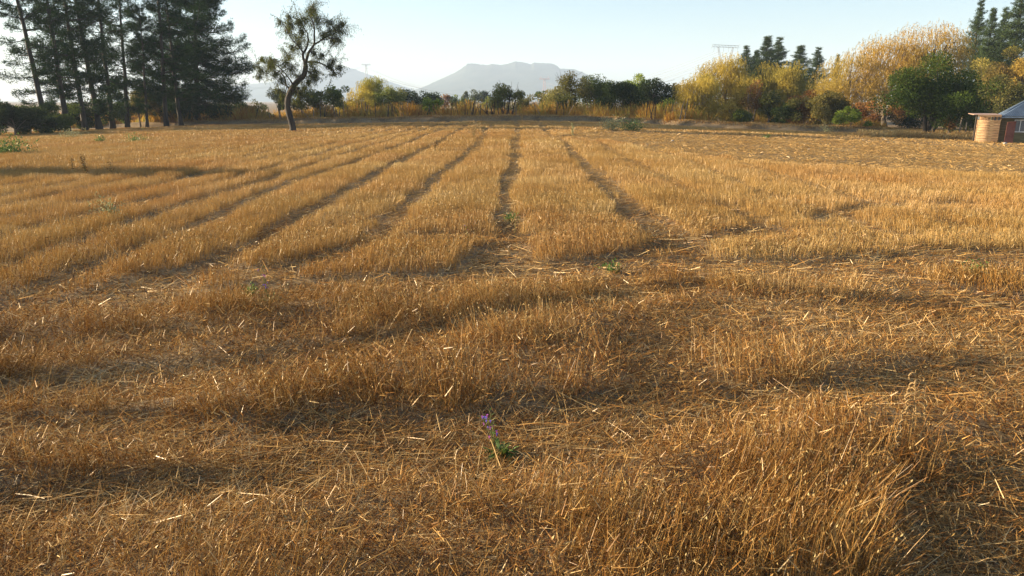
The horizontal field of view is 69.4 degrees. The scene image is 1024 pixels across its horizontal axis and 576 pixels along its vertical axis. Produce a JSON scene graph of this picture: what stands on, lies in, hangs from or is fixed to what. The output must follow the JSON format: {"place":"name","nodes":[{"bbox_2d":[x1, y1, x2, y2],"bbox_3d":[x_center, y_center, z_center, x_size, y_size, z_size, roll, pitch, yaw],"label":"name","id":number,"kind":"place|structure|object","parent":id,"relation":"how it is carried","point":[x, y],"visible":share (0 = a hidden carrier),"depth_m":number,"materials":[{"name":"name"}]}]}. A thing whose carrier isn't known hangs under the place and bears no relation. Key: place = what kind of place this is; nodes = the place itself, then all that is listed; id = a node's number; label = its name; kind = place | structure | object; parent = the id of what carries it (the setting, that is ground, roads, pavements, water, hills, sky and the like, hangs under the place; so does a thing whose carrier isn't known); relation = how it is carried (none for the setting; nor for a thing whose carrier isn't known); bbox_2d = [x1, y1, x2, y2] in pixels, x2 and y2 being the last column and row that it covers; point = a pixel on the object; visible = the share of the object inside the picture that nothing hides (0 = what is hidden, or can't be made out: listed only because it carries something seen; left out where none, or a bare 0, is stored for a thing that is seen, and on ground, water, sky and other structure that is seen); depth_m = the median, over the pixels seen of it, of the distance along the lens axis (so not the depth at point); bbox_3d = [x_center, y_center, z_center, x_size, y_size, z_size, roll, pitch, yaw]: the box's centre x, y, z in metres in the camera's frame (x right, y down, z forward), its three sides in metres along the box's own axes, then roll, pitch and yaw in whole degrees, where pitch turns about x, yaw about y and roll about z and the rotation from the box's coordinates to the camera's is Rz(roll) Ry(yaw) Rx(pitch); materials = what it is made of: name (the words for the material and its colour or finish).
{"place":"outdoors","nodes":[
{"label":"outdoors","id":0,"kind":"place"},
{"bbox_2d":[115,66,412,101],"bbox_3d":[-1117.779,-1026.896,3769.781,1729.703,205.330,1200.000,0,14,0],"label":"hill","id":1,"kind":"structure","parent":0,"point":[350,77],"depth_m":3502.27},
{"bbox_2d":[0,101,1023,575],"bbox_3d":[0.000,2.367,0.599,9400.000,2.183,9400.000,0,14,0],"label":"ground","id":2,"kind":"structure","parent":0,"point":[444,273],"depth_m":5.54,"materials":[{"name":"soil"}]},
{"bbox_2d":[0,131,38,153],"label":"weed","id":3,"kind":"object","parent":2,"relation":"on","point":[4,148],"visible":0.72,"depth_m":33.69,"materials":[{"name":"green plant"}]},
{"bbox_2d":[0,101,57,134],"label":"bush","id":4,"kind":"object","parent":2,"relation":"on","point":[8,112],"visible":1,"depth_m":62.08,"materials":[{"name":"green plant"}]},
{"bbox_2d":[14,106,56,134],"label":"bush","id":5,"kind":"object","parent":2,"relation":"on","point":[30,130],"visible":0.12,"depth_m":65.15,"materials":[{"name":"green plant"}]},
{"bbox_2d":[0,0,72,130],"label":"pine tree","id":6,"kind":"object","parent":2,"relation":"on","point":[33,64],"visible":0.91,"depth_m":65.60,"materials":[{"name":"green plant"}]},
{"bbox_2d":[15,102,80,132],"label":"bush","id":7,"kind":"object","parent":2,"relation":"on","point":[63,121],"visible":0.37,"depth_m":67.84,"materials":[{"name":"green plant"}]},
{"bbox_2d":[16,0,90,131],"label":"pine tree","id":8,"kind":"object","parent":2,"relation":"on","point":[58,71],"visible":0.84,"depth_m":67.38,"materials":[{"name":"green plant"}]},
{"bbox_2d":[23,0,114,130],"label":"pine tree","id":9,"kind":"object","parent":2,"relation":"on","point":[97,41],"visible":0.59,"depth_m":70.23,"materials":[{"name":"green plant"}]},
{"bbox_2d":[53,125,88,137],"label":"weed","id":10,"kind":"object","parent":2,"relation":"on","point":[67,135],"visible":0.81,"depth_m":54.33,"materials":[{"name":"beige plant"}]},
{"bbox_2d":[42,0,126,129],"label":"pine tree","id":11,"kind":"object","parent":2,"relation":"on","point":[98,123],"visible":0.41,"depth_m":72.45,"materials":[{"name":"green plant"}]},
{"bbox_2d":[55,96,126,129],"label":"bush","id":12,"kind":"object","parent":2,"relation":"on","point":[90,118],"visible":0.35,"depth_m":74.43,"materials":[{"name":"green plant"}]},
{"bbox_2d":[71,0,135,128],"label":"pine tree","id":13,"kind":"object","parent":2,"relation":"on","point":[110,30],"visible":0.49,"depth_m":75.48,"materials":[{"name":"green plant"}]},
{"bbox_2d":[87,191,125,219],"bbox_3d":[-6.880,-1.386,12.600,0.607,0.533,0.440,-12,19,-40],"label":"weed","id":14,"kind":"object","parent":2,"relation":"on","point":[108,208],"visible":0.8,"depth_m":12.59,"materials":[{"name":"beige plant"}]},
{"bbox_2d":[90,97,135,124],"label":"bush","id":15,"kind":"object","parent":2,"relation":"on","point":[121,119],"visible":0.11,"depth_m":81.95,"materials":[{"name":"green plant"}]},
{"bbox_2d":[96,0,158,126],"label":"pine tree","id":16,"kind":"object","parent":2,"relation":"on","point":[126,77],"visible":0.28,"depth_m":79.45,"materials":[{"name":"green plant"}]},
{"bbox_2d":[122,128,148,141],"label":"weed","id":17,"kind":"object","parent":2,"relation":"on","point":[133,138],"visible":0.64,"depth_m":44.67,"materials":[{"name":"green plant"}]},
{"bbox_2d":[120,3,164,126],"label":"pine tree","id":18,"kind":"object","parent":2,"relation":"on","point":[142,56],"visible":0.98,"depth_m":76.86,"materials":[{"name":"green plant"}]},
{"bbox_2d":[128,90,162,126],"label":"tree","id":19,"kind":"object","parent":2,"relation":"on","point":[151,102],"visible":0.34,"depth_m":85.45,"materials":[{"name":"green plant"}]},
{"bbox_2d":[124,0,190,126],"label":"pine tree","id":20,"kind":"object","parent":2,"relation":"on","point":[164,77],"visible":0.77,"depth_m":79.09,"materials":[{"name":"green plant"}]},
{"bbox_2d":[140,0,204,125],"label":"pine tree","id":21,"kind":"object","parent":2,"relation":"on","point":[187,82],"visible":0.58,"depth_m":81.38,"materials":[{"name":"green plant"}]},
{"bbox_2d":[126,0,260,120],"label":"pine tree","id":22,"kind":"object","parent":2,"relation":"on","point":[208,50],"visible":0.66,"depth_m":87.72,"materials":[{"name":"green plant"}]},
{"bbox_2d":[217,102,247,111],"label":"bush","id":23,"kind":"object","parent":2,"relation":"on","point":[233,105],"visible":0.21,"depth_m":94.42,"materials":[{"name":"green plant"}]},
{"bbox_2d":[241,282,258,299],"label":"weed","id":24,"kind":"object","parent":2,"relation":"on","point":[250,288],"visible":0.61,"depth_m":7.43,"materials":[{"name":"green plant"}]},
{"bbox_2d":[236,99,273,116],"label":"bush","id":25,"kind":"object","parent":2,"relation":"on","point":[262,106],"visible":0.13,"depth_m":95.48,"materials":[{"name":"green plant"}]},
{"bbox_2d":[259,265,278,302],"bbox_3d":[-2.372,-0.022,7.236,0.238,0.374,0.215,-3,14,-10],"label":"purple wildflower","id":26,"kind":"object","parent":2,"relation":"on","point":[264,284],"visible":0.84,"depth_m":7.27,"materials":[{"name":"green plant"}]},
{"bbox_2d":[266,86,286,118],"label":"tree","id":27,"kind":"object","parent":2,"relation":"on","point":[274,96],"visible":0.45,"depth_m":81.23,"materials":[{"name":"green plant"}]},
{"bbox_2d":[287,87,313,112],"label":"tree","id":28,"kind":"object","parent":2,"relation":"on","point":[307,98],"visible":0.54,"depth_m":83.24,"materials":[{"name":"green plant"}]},
{"bbox_2d":[249,0,363,130],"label":"lone tree","id":29,"kind":"object","parent":2,"relation":"on","point":[299,78],"visible":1,"depth_m":53.55,"materials":[{"name":"green plant"}]},
{"bbox_2d":[306,89,329,110],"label":"tree","id":30,"kind":"object","parent":2,"relation":"on","point":[317,99],"visible":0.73,"depth_m":85.36,"materials":[{"name":"green plant"}]},
{"bbox_2d":[321,84,350,116],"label":"tree","id":31,"kind":"object","parent":2,"relation":"on","point":[334,96],"visible":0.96,"depth_m":82.94,"materials":[{"name":"green plant"}]},
{"bbox_2d":[334,87,377,114],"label":"willow tree","id":32,"kind":"object","parent":2,"relation":"on","point":[361,95],"visible":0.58,"depth_m":96.08,"materials":[{"name":"yellow plant"}]},
{"bbox_2d":[355,75,393,107],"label":"willow tree","id":33,"kind":"object","parent":2,"relation":"on","point":[371,85],"visible":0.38,"depth_m":99.82,"materials":[{"name":"yellow plant"}]},
{"bbox_2d":[369,86,407,107],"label":"tree","id":34,"kind":"object","parent":2,"relation":"on","point":[392,96],"visible":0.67,"depth_m":96.49,"materials":[{"name":"green plant"}]},
{"bbox_2d":[386,89,423,107],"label":"tree","id":35,"kind":"object","parent":2,"relation":"on","point":[409,100],"visible":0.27,"depth_m":129.84,"materials":[{"name":"green plant"}]},
{"bbox_2d":[409,90,445,108],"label":"tree","id":36,"kind":"object","parent":2,"relation":"on","point":[434,96],"visible":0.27,"depth_m":134.47,"materials":[{"name":"green plant"}]},
{"bbox_2d":[420,97,443,113],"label":"bush","id":37,"kind":"object","parent":2,"relation":"on","point":[427,102],"visible":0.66,"depth_m":81.39,"materials":[{"name":"green plant"}]},
{"bbox_2d":[441,94,452,110],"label":"tree","id":38,"kind":"object","parent":2,"relation":"on","point":[448,102],"visible":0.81,"depth_m":164.73,"materials":[{"name":"green plant"}]},
{"bbox_2d":[225,98,687,119],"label":"stick fence","id":39,"kind":"object","parent":2,"relation":"on","point":[480,113],"visible":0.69,"depth_m":74.53,"materials":[{"name":"brown wood"}]},
{"bbox_2d":[59,99,887,128],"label":"golden brush","id":40,"kind":"object","parent":2,"relation":"on","point":[591,110],"visible":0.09,"depth_m":79.28,"materials":[{"name":"plant"}]},
{"bbox_2d":[467,120,480,135],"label":"weed","id":41,"kind":"object","parent":2,"relation":"on","point":[473,131],"visible":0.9,"depth_m":38.29,"materials":[{"name":"beige plant"}]},
{"bbox_2d":[468,89,483,106],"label":"tree","id":42,"kind":"object","parent":2,"relation":"on","point":[477,97],"visible":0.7,"depth_m":178.71,"materials":[{"name":"green plant"}]},
{"bbox_2d":[476,90,489,105],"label":"tree","id":43,"kind":"object","parent":2,"relation":"on","point":[485,93],"visible":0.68,"depth_m":202.94,"materials":[{"name":"green plant"}]},
{"bbox_2d":[478,408,518,464],"bbox_3d":[-0.067,0.805,4.071,0.238,0.315,0.219,0,14,0],"label":"purple wildflower","id":44,"kind":"object","parent":2,"relation":"on","point":[505,450],"visible":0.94,"depth_m":4.08,"materials":[{"name":"green plant"}]},
{"bbox_2d":[489,82,525,113],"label":"tree","id":45,"kind":"object","parent":2,"relation":"on","point":[501,95],"visible":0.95,"depth_m":73.36,"materials":[{"name":"green plant"}]},
{"bbox_2d":[0,114,1023,575],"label":"fallen straw","id":46,"kind":"object","parent":2,"relation":"on","point":[884,336],"visible":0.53,"depth_m":4.71,"materials":[{"name":"brown plant"}]},
{"bbox_2d":[0,113,1023,575],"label":"standing stubble","id":47,"kind":"object","parent":2,"relation":"on","point":[690,167],"visible":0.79,"depth_m":10.17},
{"bbox_2d":[512,94,534,110],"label":"bush","id":48,"kind":"object","parent":2,"relation":"on","point":[523,103],"visible":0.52,"depth_m":106.50,"materials":[{"name":"green plant"}]},
{"bbox_2d":[536,86,565,105],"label":"tree","id":49,"kind":"object","parent":2,"relation":"on","point":[552,92],"visible":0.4,"depth_m":106.07,"materials":[{"name":"plant"}]},
{"bbox_2d":[545,92,578,111],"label":"bush","id":50,"kind":"object","parent":2,"relation":"on","point":[570,97],"visible":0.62,"depth_m":84.96,"materials":[{"name":"green plant"}]},
{"bbox_2d":[159,114,976,139],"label":"bank grass","id":51,"kind":"structure","parent":2,"relation":"on","point":[904,133],"depth_m":59.10,"materials":[{"name":"plant"}]},
{"bbox_2d":[555,70,595,105],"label":"tree","id":52,"kind":"object","parent":2,"relation":"on","point":[565,82],"visible":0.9,"depth_m":86.56,"materials":[{"name":"green plant"}]},
{"bbox_2d":[576,74,614,106],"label":"tree","id":53,"kind":"object","parent":2,"relation":"on","point":[598,92],"visible":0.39,"depth_m":88.51,"materials":[{"name":"green plant"}]},
{"bbox_2d":[597,258,622,273],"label":"weed","id":54,"kind":"object","parent":2,"relation":"on","point":[608,266],"visible":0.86,"depth_m":8.47,"materials":[{"name":"green plant"}]},
{"bbox_2d":[596,113,625,130],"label":"weed","id":55,"kind":"object","parent":2,"relation":"on","point":[611,125],"visible":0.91,"depth_m":50.71,"materials":[{"name":"plant"}]},
{"bbox_2d":[593,81,644,109],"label":"tree","id":56,"kind":"object","parent":2,"relation":"on","point":[622,92],"visible":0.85,"depth_m":82.51,"materials":[{"name":"green plant"}]},
{"bbox_2d":[615,111,646,130],"bbox_3d":[8.292,-11.419,50.813,2.403,1.394,3.049,-6,15,-21],"label":"weed","id":57,"kind":"object","parent":2,"relation":"on","point":[632,127],"visible":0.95,"depth_m":50.54,"materials":[{"name":"green plant"}]},
{"bbox_2d":[625,73,652,106],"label":"tree","id":58,"kind":"object","parent":2,"relation":"on","point":[637,76],"visible":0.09,"depth_m":106.67,"materials":[{"name":"green plant"}]},
{"bbox_2d":[633,99,652,112],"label":"bush","id":59,"kind":"object","parent":2,"relation":"on","point":[649,102],"visible":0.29,"depth_m":77.42,"materials":[{"name":"green plant"}]},
{"bbox_2d":[633,77,678,105],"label":"tree","id":60,"kind":"object","parent":2,"relation":"on","point":[656,86],"visible":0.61,"depth_m":93.63,"materials":[{"name":"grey plant"}]},
{"bbox_2d":[671,73,724,119],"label":"willow tree","id":61,"kind":"object","parent":2,"relation":"on","point":[708,88],"visible":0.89,"depth_m":74.72,"materials":[{"name":"yellow plant"}]},
{"bbox_2d":[689,52,753,121],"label":"willow tree","id":62,"kind":"object","parent":2,"relation":"on","point":[725,75],"visible":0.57,"depth_m":79.71,"materials":[{"name":"yellow plant"}]},
{"bbox_2d":[716,103,739,121],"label":"bush","id":63,"kind":"object","parent":2,"relation":"on","point":[728,113],"visible":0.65,"depth_m":67.05,"materials":[{"name":"green plant"}]},
{"bbox_2d":[731,109,753,122],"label":"bush","id":64,"kind":"object","parent":2,"relation":"on","point":[742,116],"visible":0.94,"depth_m":65.98,"materials":[{"name":"green plant"}]},
{"bbox_2d":[721,45,765,118],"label":"pine tree","id":65,"kind":"object","parent":2,"relation":"on","point":[749,61],"visible":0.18,"depth_m":102.74,"materials":[{"name":"green plant"}]},
{"bbox_2d":[737,79,767,121],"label":"tree","id":66,"kind":"object","parent":2,"relation":"on","point":[749,105],"visible":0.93,"depth_m":67.52,"materials":[{"name":"brown plant"}]},
{"bbox_2d":[728,61,785,119],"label":"willow tree","id":67,"kind":"object","parent":2,"relation":"on","point":[764,87],"visible":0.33,"depth_m":78.05,"materials":[{"name":"yellow plant"}]},
{"bbox_2d":[750,35,791,116],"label":"pine tree","id":68,"kind":"object","parent":2,"relation":"on","point":[766,52],"visible":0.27,"depth_m":104.31,"materials":[{"name":"green plant"}]},
{"bbox_2d":[757,89,786,122],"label":"tree","id":69,"kind":"object","parent":2,"relation":"on","point":[768,99],"visible":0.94,"depth_m":66.47,"materials":[{"name":"green plant"}]},
{"bbox_2d":[765,102,802,123],"bbox_3d":[23.688,-15.073,65.135,2.278,2.560,3.726,-12,18,-39],"label":"bush","id":70,"kind":"object","parent":2,"relation":"on","point":[784,112],"visible":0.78,"depth_m":64.55,"materials":[{"name":"green plant"}]},
{"bbox_2d":[767,37,809,109],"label":"pine tree","id":71,"kind":"object","parent":2,"relation":"on","point":[780,47],"visible":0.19,"depth_m":108.23,"materials":[{"name":"green plant"}]},
{"bbox_2d":[767,60,815,110],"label":"willow tree","id":72,"kind":"object","parent":2,"relation":"on","point":[791,82],"visible":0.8,"depth_m":76.16,"materials":[{"name":"yellow plant"}]},
{"bbox_2d":[785,89,819,123],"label":"bush","id":73,"kind":"object","parent":2,"relation":"on","point":[806,112],"visible":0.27,"depth_m":67.42,"materials":[{"name":"green plant"}]},
{"bbox_2d":[786,45,822,120],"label":"pine tree","id":74,"kind":"object","parent":2,"relation":"on","point":[799,57],"visible":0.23,"depth_m":113.92,"materials":[{"name":"green plant"}]},
{"bbox_2d":[803,47,834,119],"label":"pine tree","id":75,"kind":"object","parent":2,"relation":"on","point":[816,62],"visible":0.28,"depth_m":118.09,"materials":[{"name":"green plant"}]},
{"bbox_2d":[786,90,860,124],"bbox_3d":[26.752,-15.230,63.864,6.014,3.674,5.299,0,14,0],"label":"bush","id":76,"kind":"object","parent":2,"relation":"on","point":[823,105],"visible":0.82,"depth_m":63.15,"materials":[{"name":"green plant"}]},
{"bbox_2d":[805,47,896,123],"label":"willow tree","id":77,"kind":"object","parent":2,"relation":"on","point":[845,86],"visible":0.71,"depth_m":81.61,"materials":[{"name":"yellow plant"}]},
{"bbox_2d":[832,106,871,126],"bbox_3d":[27.106,-13.659,59.400,3.152,1.902,2.631,0,14,0],"label":"bush","id":78,"kind":"object","parent":2,"relation":"on","point":[853,115],"visible":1,"depth_m":59.08,"materials":[{"name":"green plant"}]},
{"bbox_2d":[852,99,908,124],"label":"bush","id":79,"kind":"object","parent":2,"relation":"on","point":[865,113],"visible":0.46,"depth_m":69.49,"materials":[{"name":"plant"}]},
{"bbox_2d":[846,29,936,125],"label":"willow tree","id":80,"kind":"object","parent":2,"relation":"on","point":[879,48],"visible":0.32,"depth_m":85.30,"materials":[{"name":"yellow plant"}]},
{"bbox_2d":[884,105,927,128],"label":"bush","id":81,"kind":"object","parent":2,"relation":"on","point":[909,122],"visible":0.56,"depth_m":75.51,"materials":[{"name":"green plant"}]},
{"bbox_2d":[897,370,927,430],"bbox_3d":[2.361,0.677,4.348,0.167,0.420,0.106,3,15,12],"label":"curly weed","id":82,"kind":"object","parent":2,"relation":"on","point":[915,406],"visible":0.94,"depth_m":4.33,"materials":[{"name":"beige plant"}]},
{"bbox_2d":[885,20,980,127],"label":"willow tree","id":83,"kind":"object","parent":2,"relation":"on","point":[935,43],"visible":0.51,"depth_m":82.75,"materials":[{"name":"yellow plant"}]},
{"bbox_2d":[867,50,1006,132],"bbox_3d":[30.699,-13.907,53.567,7.287,6.496,6.924,-6,15,-23],"label":"tree","id":84,"kind":"object","parent":2,"relation":"on","point":[942,98],"visible":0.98,"depth_m":53.28,"materials":[{"name":"green plant"}]},
{"bbox_2d":[943,115,957,133],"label":"bush","id":85,"kind":"object","parent":2,"relation":"on","point":[950,126],"visible":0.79,"depth_m":53.50,"materials":[{"name":"green plant"}]},
{"bbox_2d":[928,106,976,130],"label":"bush","id":86,"kind":"object","parent":2,"relation":"on","point":[958,122],"visible":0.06,"depth_m":71.90,"materials":[{"name":"green plant"}]},
{"bbox_2d":[938,0,997,127],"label":"pine tree","id":87,"kind":"object","parent":2,"relation":"on","point":[978,26],"visible":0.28,"depth_m":90.23,"materials":[{"name":"green plant"}]},
{"bbox_2d":[962,254,988,274],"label":"weed","id":88,"kind":"object","parent":2,"relation":"on","point":[976,268],"visible":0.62,"depth_m":8.53,"materials":[{"name":"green plant"}]},
{"bbox_2d":[958,82,996,129],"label":"tree","id":89,"kind":"object","parent":2,"relation":"on","point":[987,108],"visible":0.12,"depth_m":72.81,"materials":[{"name":"green plant"}]},
{"bbox_2d":[957,8,1006,126],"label":"pine tree","id":90,"kind":"object","parent":2,"relation":"on","point":[990,31],"visible":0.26,"depth_m":86.83,"materials":[{"name":"green plant"}]},
{"bbox_2d":[969,57,997,104],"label":"tree","id":91,"kind":"object","parent":2,"relation":"on","point":[982,67],"visible":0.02,"depth_m":80.23,"materials":[{"name":"yellow plant"}]},
{"bbox_2d":[953,0,1023,125],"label":"pine tree","id":92,"kind":"object","parent":2,"relation":"on","point":[1014,36],"visible":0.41,"depth_m":84.73,"materials":[{"name":"green plant"}]},
{"bbox_2d":[968,101,1023,143],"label":"wooden hut","id":93,"kind":"object","parent":2,"relation":"on","point":[995,131],"visible":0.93,"depth_m":47.07,"materials":[{"name":"white paint"}]},
{"bbox_2d":[1015,120,1023,131],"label":"window","id":94,"kind":"structure","parent":93,"relation":"in","point":[1019,127],"depth_m":46.73,"materials":[{"name":"white paint"}]},
{"bbox_2d":[981,62,1011,130],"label":"tree","id":95,"kind":"object","parent":2,"relation":"on","point":[988,75],"visible":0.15,"depth_m":75.77,"materials":[{"name":"plant"}]},
{"bbox_2d":[986,6,1010,67],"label":"pine tree","id":96,"kind":"object","parent":2,"relation":"on","point":[1003,20],"visible":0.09,"depth_m":92.20,"materials":[{"name":"green plant"}]},
{"bbox_2d":[977,45,1023,82],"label":"tree","id":97,"kind":"object","parent":2,"relation":"on","point":[1010,54],"visible":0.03,"depth_m":83.55,"materials":[{"name":"yellow plant"}]},
{"bbox_2d":[978,73,1023,113],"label":"tree","id":98,"kind":"object","parent":2,"relation":"on","point":[1010,98],"visible":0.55,"depth_m":69.11,"materials":[{"name":"green plant"}]},
{"bbox_2d":[991,57,1023,99],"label":"tree","id":99,"kind":"object","parent":2,"relation":"on","point":[1017,71],"visible":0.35,"depth_m":74.44,"materials":[{"name":"yellow plant"}]},
{"bbox_2d":[1004,121,1015,142],"bbox_3d":[31.397,-9.814,46.664,0.785,1.390,0.356,0,14,0],"label":"door","id":100,"kind":"structure","parent":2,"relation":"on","point":[1010,131],"depth_m":46.66,"materials":[{"name":"red wood"}]},
{"bbox_2d":[0,0,1023,100],"label":"sky","id":101,"kind":"structure","parent":0,"point":[420,43],"materials":[{"name":"white"}]},
{"bbox_2d":[409,61,685,101],"bbox_3d":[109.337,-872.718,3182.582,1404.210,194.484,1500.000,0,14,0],"label":"hill","id":102,"kind":"structure","parent":0,"point":[475,77],"depth_m":2867.77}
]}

